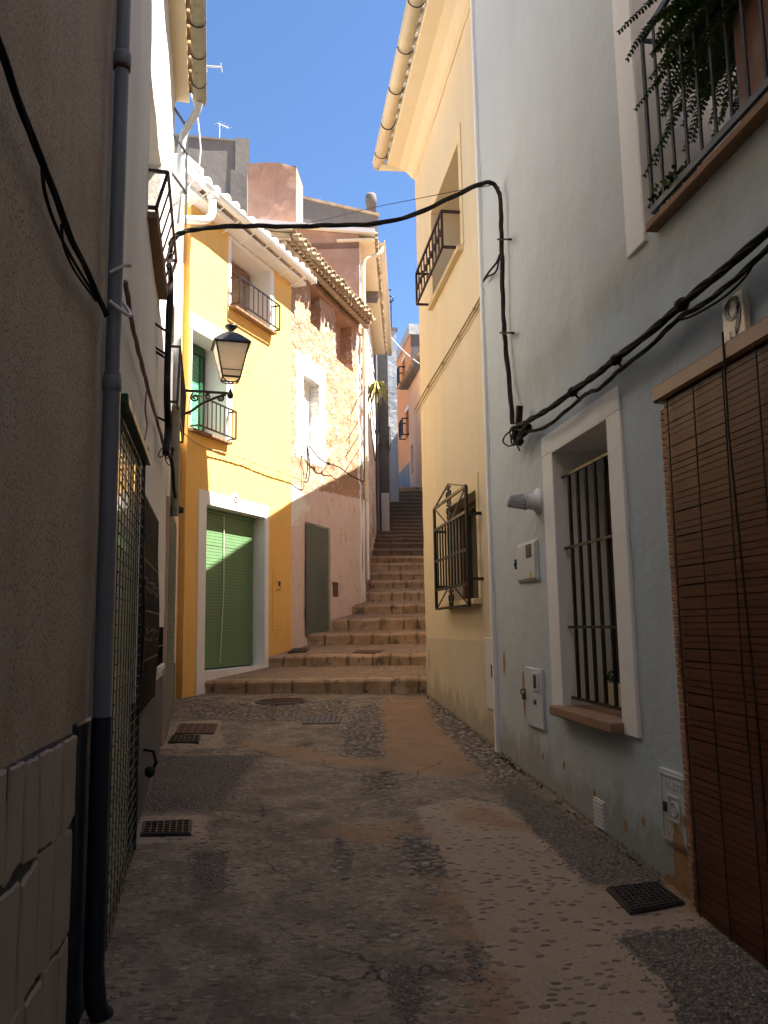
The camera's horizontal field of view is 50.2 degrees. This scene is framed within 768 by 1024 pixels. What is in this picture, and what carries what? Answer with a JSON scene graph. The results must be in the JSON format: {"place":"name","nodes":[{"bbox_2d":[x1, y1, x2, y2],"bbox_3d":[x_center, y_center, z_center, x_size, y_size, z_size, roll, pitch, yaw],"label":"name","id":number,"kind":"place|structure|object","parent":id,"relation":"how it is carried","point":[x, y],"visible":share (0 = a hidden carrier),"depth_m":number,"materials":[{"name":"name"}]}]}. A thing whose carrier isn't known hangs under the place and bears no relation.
{"place":"outdoors","nodes":[
{"label":"outdoors","id":0,"kind":"place"},
{"bbox_2d":[0,36,108,317],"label":"cable","id":1,"kind":"object","parent":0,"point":[19,104],"visible":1,"depth_m":2.33,"materials":[{"name":"black rubber"}]},
{"bbox_2d":[174,0,418,350],"label":"sky","id":2,"kind":"structure","parent":0,"point":[305,81],"materials":[{"name":"blue"}]},
{"bbox_2d":[205,490,426,693],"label":"staircase","id":3,"kind":"structure","parent":0,"point":[388,617],"depth_m":14.40,"materials":[{"name":"stone"}]},
{"bbox_2d":[288,648,307,653],"bbox_3d":[-1.419,2.308,13.584,0.293,0.102,0.408,-1,-8,1],"label":"drain cover","id":4,"kind":"object","parent":3,"relation":"on","point":[298,650],"visible":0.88,"depth_m":13.48,"materials":[{"name":"metal"}]},
{"bbox_2d":[352,650,383,653],"bbox_3d":[-0.257,2.291,13.325,0.509,0.095,0.317,-1,-8,1],"label":"drain cover","id":5,"kind":"object","parent":3,"relation":"on","point":[368,651],"visible":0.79,"depth_m":13.31,"materials":[{"name":"brown metal"}]},
{"bbox_2d":[399,487,421,490],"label":"lane","id":6,"kind":"structure","parent":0,"point":[408,488],"depth_m":34.61,"materials":[{"name":"stone"}]},
{"bbox_2d":[79,693,767,1023],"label":"street","id":7,"kind":"structure","parent":0,"point":[526,906],"depth_m":4.01,"materials":[{"name":"grey stone"}]},
{"bbox_2d":[140,819,191,836],"bbox_3d":[-1.384,2.021,5.218,0.336,0.057,0.308,0,-8,-8],"label":"drain cover","id":8,"kind":"object","parent":7,"relation":"on","point":[164,828],"visible":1,"depth_m":5.17,"materials":[{"name":"metal"}]},
{"bbox_2d":[168,734,200,743],"bbox_3d":[-1.967,2.251,8.095,0.308,0.065,0.406,0,-8,-8],"label":"drain cover","id":9,"kind":"object","parent":7,"relation":"on","point":[189,739],"visible":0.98,"depth_m":8.04,"materials":[{"name":"metal"}]},
{"bbox_2d":[175,723,217,733],"bbox_3d":[-1.979,2.297,8.658,0.413,0.074,0.586,0,-8,-8],"label":"drain cover","id":10,"kind":"object","parent":7,"relation":"on","point":[196,728],"visible":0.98,"depth_m":8.62,"materials":[{"name":"brown metal"}]},
{"bbox_2d":[255,698,307,705],"bbox_3d":[-1.321,2.446,10.565,0.682,0.055,0.682,0,-8,-8],"label":"manhole cover","id":11,"kind":"object","parent":7,"relation":"on","point":[279,701],"visible":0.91,"depth_m":10.36,"materials":[{"name":"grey metal"}]},
{"bbox_2d":[302,715,341,724],"bbox_3d":[-0.685,2.321,9.131,0.411,0.067,0.526,-1,-8,-1],"label":"drain cover","id":12,"kind":"object","parent":7,"relation":"on","point":[319,719],"visible":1,"depth_m":9.09,"materials":[{"name":"grey metal"}]},
{"bbox_2d":[182,697,526,879],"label":"cobblestones","id":13,"kind":"structure","parent":7,"relation":"on","point":[436,862],"depth_m":8.01,"materials":[{"name":"grey stone"}]},
{"bbox_2d":[143,754,767,1023],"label":"pebbles","id":14,"kind":"object","parent":7,"relation":"on","point":[699,991],"visible":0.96,"depth_m":4.30,"materials":[{"name":"grey stone"}]},
{"bbox_2d":[425,695,659,881],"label":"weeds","id":15,"kind":"object","parent":7,"relation":"on","point":[521,771],"visible":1,"depth_m":6.17,"materials":[{"name":"green plant"}]},
{"bbox_2d":[606,881,684,914],"bbox_3d":[1.291,1.906,4.036,0.317,0.058,0.339,0,-8,-8],"label":"drain cover","id":16,"kind":"object","parent":7,"relation":"on","point":[638,898],"visible":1,"depth_m":4.01,"materials":[{"name":"metal"}]},
{"bbox_3d":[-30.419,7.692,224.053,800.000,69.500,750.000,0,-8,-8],"label":"terrain","id":17,"kind":"structure","parent":0,"visible":0},
{"bbox_2d":[0,0,132,1023],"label":"house","id":18,"kind":"structure","parent":17,"relation":"on","point":[55,749],"depth_m":2.68,"materials":[{"name":"paint"}]},
{"bbox_2d":[40,168,96,301],"bbox_3d":[-1.057,-0.871,2.844,0.016,0.144,0.953,0,-8,-8],"label":"cable","id":19,"kind":"object","parent":18,"relation":"attached to","point":[67,252],"visible":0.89,"depth_m":2.62,"materials":[{"name":"black rubber"}]},
{"bbox_2d":[89,0,206,915],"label":"house","id":20,"kind":"structure","parent":17,"relation":"on","point":[168,53],"depth_m":5.81,"materials":[{"name":"paint"}]},
{"bbox_2d":[106,433,136,915],"bbox_3d":[-1.413,0.819,4.323,0.048,2.410,1.260,1,-8,-12],"label":"door","id":21,"kind":"structure","parent":20,"relation":"in","point":[116,640],"depth_m":4.36,"materials":[{"name":"green paint"}]},
{"bbox_2d":[105,407,145,950],"bbox_3d":[-1.352,0.849,4.336,0.022,2.533,1.354,1,-8,-12],"label":"screen","id":22,"kind":"object","parent":20,"relation":"attached to","point":[135,752],"visible":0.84,"depth_m":4.27,"materials":[{"name":"metal"}]},
{"bbox_2d":[123,280,162,446],"bbox_3d":[-1.559,-0.785,5.488,0.028,0.110,3.495,1,-8,-12],"label":"cable","id":23,"kind":"object","parent":20,"relation":"attached to","point":[132,323],"visible":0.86,"depth_m":4.56,"materials":[{"name":"paint"}]},
{"bbox_2d":[144,391,148,463],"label":"cable","id":24,"kind":"object","parent":20,"relation":"attached to","point":[146,418],"visible":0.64,"depth_m":5.19,"materials":[{"name":"paint"}]},
{"bbox_2d":[157,627,163,666],"bbox_3d":[-2.047,1.222,7.485,0.017,0.340,0.800,1,-8,-12],"label":"window","id":25,"kind":"structure","parent":20,"relation":"in","point":[160,648],"depth_m":7.49,"materials":[{"name":"black glass"}]},
{"bbox_2d":[155,263,183,513],"bbox_3d":[-2.033,-1.000,7.912,0.156,1.586,3.465,1,-8,-11],"label":"cable","id":26,"kind":"object","parent":20,"relation":"attached to","point":[166,448],"visible":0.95,"depth_m":6.54,"materials":[{"name":"black rubber"}]},
{"bbox_2d":[165,509,176,740],"bbox_3d":[-2.332,1.210,8.975,0.018,2.302,1.744,1,-8,-12],"label":"slat curtain","id":27,"kind":"object","parent":20,"relation":"hanging from","point":[171,646],"visible":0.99,"depth_m":8.81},
{"bbox_2d":[173,93,200,206],"bbox_3d":[-2.174,-4.760,9.087,0.310,2.981,0.018,0,-8,-8],"label":"wire","id":28,"kind":"object","parent":20,"relation":"attached to","point":[190,184],"visible":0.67,"depth_m":8.98,"materials":[{"name":"white plastic"}]},
{"bbox_2d":[206,62,222,71],"bbox_3d":[-2.263,-4.813,9.541,0.731,0.980,0.443,0,-8,-8],"label":"tv antenna","id":29,"kind":"object","parent":20,"relation":"attached to","point":[215,66],"visible":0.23,"depth_m":9.63,"materials":[{"name":"metal"}]},
{"bbox_2d":[185,323,251,414],"bbox_3d":[-2.205,-1.788,10.355,1.002,1.302,0.476,1,-8,-17],"label":"wall lantern","id":30,"kind":"object","parent":20,"relation":"attached to","point":[230,348],"depth_m":10.31,"materials":[{"name":"black metal"}]},
{"bbox_2d":[166,180,514,423],"bbox_3d":[-0.341,-1.854,6.824,2.852,2.277,0.260,0,-8,-10],"label":"overhead cable","id":31,"kind":"object","parent":20,"relation":"attached to","point":[378,223],"visible":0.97,"depth_m":6.98,"materials":[{"name":"black rubber"}]},
{"bbox_2d":[174,133,249,216],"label":"house","id":32,"kind":"structure","parent":17,"relation":"on","point":[224,162],"depth_m":21.28,"materials":[{"name":"grey concrete"}]},
{"bbox_2d":[213,121,230,137],"bbox_3d":[-4.279,-9.948,21.770,0.361,0.810,0.443,6,-11,-42],"label":"tv antenna","id":33,"kind":"object","parent":32,"relation":"on","point":[222,127],"visible":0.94,"depth_m":21.73,"materials":[{"name":"metal"}]},
{"bbox_2d":[174,153,316,698],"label":"house","id":34,"kind":"structure","parent":17,"relation":"on","point":[250,420],"depth_m":12.64,"materials":[{"name":"yellow paint"}]},
{"bbox_2d":[191,343,204,429],"bbox_3d":[-2.890,-1.808,12.033,0.090,1.438,0.780,-4,-8,21],"label":"roller blind","id":35,"kind":"object","parent":34,"relation":"attached to","point":[198,354],"visible":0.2,"depth_m":12.28,"materials":[{"name":"green paint"}]},
{"bbox_2d":[192,358,204,430],"bbox_3d":[-2.915,-1.798,12.106,0.020,1.440,0.900,-4,-8,21],"label":"window","id":36,"kind":"structure","parent":34,"relation":"in","point":[203,358],"depth_m":12.53,"materials":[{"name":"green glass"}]},
{"bbox_2d":[204,516,250,669],"bbox_3d":[-2.452,1.176,12.380,0.017,2.350,1.650,-4,-8,21],"label":"door","id":37,"kind":"structure","parent":34,"relation":"in","point":[209,516],"depth_m":12.51,"materials":[{"name":"green paint"}]},
{"bbox_2d":[204,508,254,668],"bbox_3d":[-2.395,1.157,12.355,0.070,2.318,1.644,-4,-8,21],"label":"roller blind","id":38,"kind":"object","parent":34,"relation":"attached to","point":[237,609],"visible":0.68,"depth_m":12.45,"materials":[{"name":"green plastic"}]},
{"bbox_2d":[231,262,249,311],"bbox_3d":[-2.522,-3.602,13.409,0.080,1.000,1.150,-4,-8,21],"label":"roller blind","id":39,"kind":"object","parent":34,"relation":"attached to","point":[235,270],"visible":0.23,"depth_m":13.66,"materials":[{"name":"wood"}]},
{"bbox_2d":[184,433,303,481],"bbox_3d":[-2.112,-0.804,12.815,0.116,0.122,3.608,-4,-8,21],"label":"wire","id":40,"kind":"object","parent":34,"relation":"attached to","point":[242,458],"visible":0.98,"depth_m":12.56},
{"bbox_2d":[272,569,282,630],"bbox_3d":[-1.752,1.440,13.456,0.032,1.000,0.330,-4,-8,21],"label":"meter door","id":41,"kind":"structure","parent":34,"relation":"in","point":[277,573],"depth_m":13.43,"materials":[{"name":"orange paint"}]},
{"bbox_2d":[264,228,375,648],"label":"house","id":42,"kind":"structure","parent":17,"relation":"on","point":[330,310],"depth_m":15.86,"materials":[{"name":"paint"}]},
{"bbox_2d":[302,382,309,443],"bbox_3d":[-1.546,-1.844,15.352,0.020,1.280,0.730,-3,-8,18],"label":"blocked window","id":43,"kind":"structure","parent":42,"relation":"in","point":[306,400],"depth_m":15.54,"materials":[{"name":"white paint"}]},
{"bbox_2d":[305,525,323,633],"bbox_3d":[-1.320,1.272,15.057,0.020,2.020,1.080,-3,-8,18],"label":"door","id":44,"kind":"structure","parent":42,"relation":"in","point":[305,525],"depth_m":15.08,"materials":[{"name":"wood"}]},
{"bbox_2d":[306,522,330,634],"bbox_3d":[-1.198,1.235,15.021,0.018,2.000,1.144,-3,-8,18],"label":"slat curtain","id":45,"kind":"object","parent":42,"relation":"hanging from","point":[319,614],"visible":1,"depth_m":14.98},
{"bbox_2d":[304,445,361,482],"bbox_3d":[-0.990,-0.693,15.977,0.155,0.722,3.082,-3,-8,18],"label":"cable","id":46,"kind":"object","parent":42,"relation":"attached to","point":[327,463],"visible":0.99,"depth_m":14.89,"materials":[{"name":"white plastic"}]},
{"bbox_2d":[248,162,391,601],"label":"house","id":47,"kind":"structure","parent":17,"relation":"on","point":[354,258],"depth_m":19.17,"materials":[{"name":"paint"}]},
{"bbox_2d":[362,384,379,481],"bbox_3d":[-0.330,-1.927,21.982,0.142,4.225,11.100,-1,-8,2],"label":"cable","id":48,"kind":"object","parent":47,"relation":"attached to","point":[371,430],"visible":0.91,"depth_m":18.30,"materials":[{"name":"plastic"}]},
{"bbox_2d":[367,380,396,413],"bbox_3d":[-0.260,-2.892,21.295,1.014,1.014,0.925,4,-10,-34],"label":"hanging plant","id":49,"kind":"object","parent":47,"relation":"attached to","point":[376,387],"visible":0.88,"depth_m":21.23,"materials":[{"name":"green plant"}]},
{"bbox_2d":[374,352,390,530],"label":"house","id":50,"kind":"structure","parent":17,"relation":"on","point":[382,462],"depth_m":26.31,"materials":[{"name":"grey paint"}]},
{"bbox_2d":[387,327,398,501],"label":"house","id":51,"kind":"structure","parent":17,"relation":"on","point":[393,434],"depth_m":32.66,"materials":[{"name":"white paint"}]},
{"bbox_2d":[388,289,393,326],"bbox_3d":[0.208,-8.471,34.849,0.445,2.339,0.062,0,-8,-8],"label":"roof mast","id":52,"kind":"object","parent":51,"relation":"on","point":[390,301],"visible":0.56,"depth_m":34.90,"materials":[{"name":"black metal"}]},
{"bbox_2d":[391,337,419,363],"bbox_3d":[0.619,-5.901,29.143,0.025,3.734,7.413,0,-8,-7],"label":"wire","id":53,"kind":"object","parent":51,"relation":"attached to","point":[404,351],"visible":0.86,"depth_m":28.10,"materials":[{"name":"white plastic"}]},
{"bbox_2d":[396,324,419,486],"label":"house","id":54,"kind":"structure","parent":17,"relation":"on","point":[409,344],"depth_m":43.42,"materials":[{"name":"orange paint"}]},
{"bbox_2d":[399,353,421,486],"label":"house","id":55,"kind":"structure","parent":17,"relation":"on","point":[410,382],"depth_m":37.44,"materials":[{"name":"paint"}]},
{"bbox_2d":[372,0,494,745],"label":"house","id":56,"kind":"structure","parent":17,"relation":"on","point":[426,140],"depth_m":9.56,"materials":[{"name":"beige paint"}]},
{"bbox_2d":[414,289,484,412],"bbox_3d":[0.733,-1.830,9.943,0.087,0.273,4.045,0,-8,-8],"label":"cable","id":57,"kind":"object","parent":56,"relation":"attached to","point":[467,319],"visible":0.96,"depth_m":9.47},
{"bbox_2d":[461,500,478,598],"bbox_3d":[1.049,0.417,9.051,0.095,1.110,1.400,0,-8,-8],"label":"window","id":58,"kind":"structure","parent":56,"relation":"in","point":[472,506],"depth_m":9.43,"materials":[{"name":"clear glass"}]},
{"bbox_2d":[485,638,493,709],"bbox_3d":[1.032,1.529,7.751,0.042,0.670,0.360,0,-8,-8],"label":"meter door","id":59,"kind":"structure","parent":56,"relation":"in","point":[488,650],"depth_m":7.80,"materials":[{"name":"white plastic"}]},
{"bbox_2d":[470,0,767,924],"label":"house","id":60,"kind":"structure","parent":17,"relation":"on","point":[604,264],"depth_m":5.17,"materials":[{"name":"grey paint"}]},
{"bbox_2d":[307,185,490,223],"bbox_3d":[-0.096,-4.275,11.692,0.241,3.779,8.382,2,-8,-18],"label":"wire","id":61,"kind":"object","parent":60,"relation":"attached to","point":[398,202],"visible":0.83,"depth_m":10.82,"materials":[{"name":"black rubber"}]},
{"bbox_2d":[482,254,499,281],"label":"cable","id":62,"kind":"object","parent":60,"relation":"attached to","point":[491,268],"visible":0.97,"depth_m":7.45,"materials":[{"name":"black rubber"}]},
{"bbox_2d":[497,238,511,239],"bbox_3d":[1.029,-2.332,7.019,0.117,0.210,0.412,-2,-8,8],"label":"cable clip","id":63,"kind":"object","parent":60,"relation":"attached to","point":[504,238],"visible":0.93,"depth_m":6.96,"materials":[{"name":"black metal"}]},
{"bbox_2d":[502,405,532,450],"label":"cable","id":64,"kind":"object","parent":60,"relation":"attached to","point":[517,436],"visible":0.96,"depth_m":6.57,"materials":[{"name":"black rubber"}]},
{"bbox_2d":[520,667,546,730],"bbox_3d":[1.163,1.444,6.380,0.091,0.453,0.423,0,-8,-8],"label":"meter door","id":65,"kind":"structure","parent":60,"relation":"in","point":[535,684],"depth_m":6.31,"materials":[{"name":"blue paint"}]},
{"bbox_2d":[567,387,580,401],"bbox_3d":[1.256,-0.782,5.490,0.087,0.170,0.388,-2,-8,6],"label":"cable clip","id":66,"kind":"object","parent":60,"relation":"attached to","point":[570,393],"visible":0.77,"depth_m":5.33,"materials":[{"name":"black plastic"}]},
{"bbox_2d":[602,670,620,709],"bbox_3d":[1.607,1.171,5.416,0.207,0.268,0.505,0,-8,-8],"label":"planter","id":67,"kind":"object","parent":60,"relation":"on","point":[610,692],"visible":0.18,"depth_m":5.50,"materials":[{"name":"beige ceramic"}]},
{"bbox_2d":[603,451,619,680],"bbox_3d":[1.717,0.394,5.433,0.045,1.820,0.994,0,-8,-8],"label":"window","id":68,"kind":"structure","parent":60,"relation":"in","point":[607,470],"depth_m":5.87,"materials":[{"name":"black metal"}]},
{"bbox_2d":[609,353,622,366],"bbox_3d":[1.375,-0.876,4.797,0.083,0.157,0.344,-4,-9,22],"label":"cable clip","id":69,"kind":"object","parent":60,"relation":"attached to","point":[613,361],"visible":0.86,"depth_m":4.67,"materials":[{"name":"black plastic"}]},
{"bbox_2d":[514,226,767,429],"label":"cable","id":70,"kind":"object","parent":60,"relation":"attached to","point":[746,249],"visible":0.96,"depth_m":4.07,"materials":[{"name":"black rubber"}]},
{"bbox_2d":[523,244,767,433],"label":"cable","id":71,"kind":"object","parent":60,"relation":"attached to","point":[743,271],"visible":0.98,"depth_m":4.08,"materials":[{"name":"black rubber"}]},
{"bbox_2d":[647,160,701,214],"bbox_3d":[1.492,-1.623,4.144,0.278,0.208,0.407,0,-8,-8],"label":"trailing plant","id":72,"kind":"object","parent":60,"relation":"on","point":[670,176],"visible":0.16,"depth_m":4.07,"materials":[{"name":"green plant"}]},
{"bbox_2d":[659,767,689,852],"bbox_3d":[1.491,1.509,4.163,0.056,0.370,0.290,0,-8,-8],"label":"meter door","id":73,"kind":"structure","parent":60,"relation":"in","point":[672,794],"depth_m":4.16,"materials":[{"name":"blue paint"}]},
{"bbox_2d":[673,297,689,314],"bbox_3d":[1.476,-1.010,4.024,0.075,0.144,0.295,-5,-9,28],"label":"cable clip","id":74,"kind":"object","parent":60,"relation":"attached to","point":[678,306],"visible":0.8,"depth_m":3.91,"materials":[{"name":"black plastic"}]},
{"bbox_2d":[617,0,767,177],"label":"fern","id":75,"kind":"object","parent":60,"relation":"on","point":[714,11],"visible":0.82,"depth_m":3.81,"materials":[{"name":"green plant"}]},
{"bbox_2d":[652,316,767,969],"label":"roll up blind","id":76,"kind":"object","parent":60,"relation":"attached to","point":[715,402],"visible":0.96,"depth_m":3.64,"materials":[{"name":"brown wood"}]},
{"bbox_2d":[679,267,752,320],"bbox_3d":[1.479,-0.961,3.663,0.012,0.070,0.640,0,-8,-8],"label":"cable","id":77,"kind":"object","parent":60,"relation":"attached to","point":[724,296],"visible":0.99,"depth_m":3.60,"materials":[{"name":"black rubber"}]},
{"bbox_2d":[701,490,767,924],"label":"door","id":78,"kind":"structure","parent":60,"relation":"in","point":[753,490],"depth_m":3.85,"materials":[{"name":"brown wood"}]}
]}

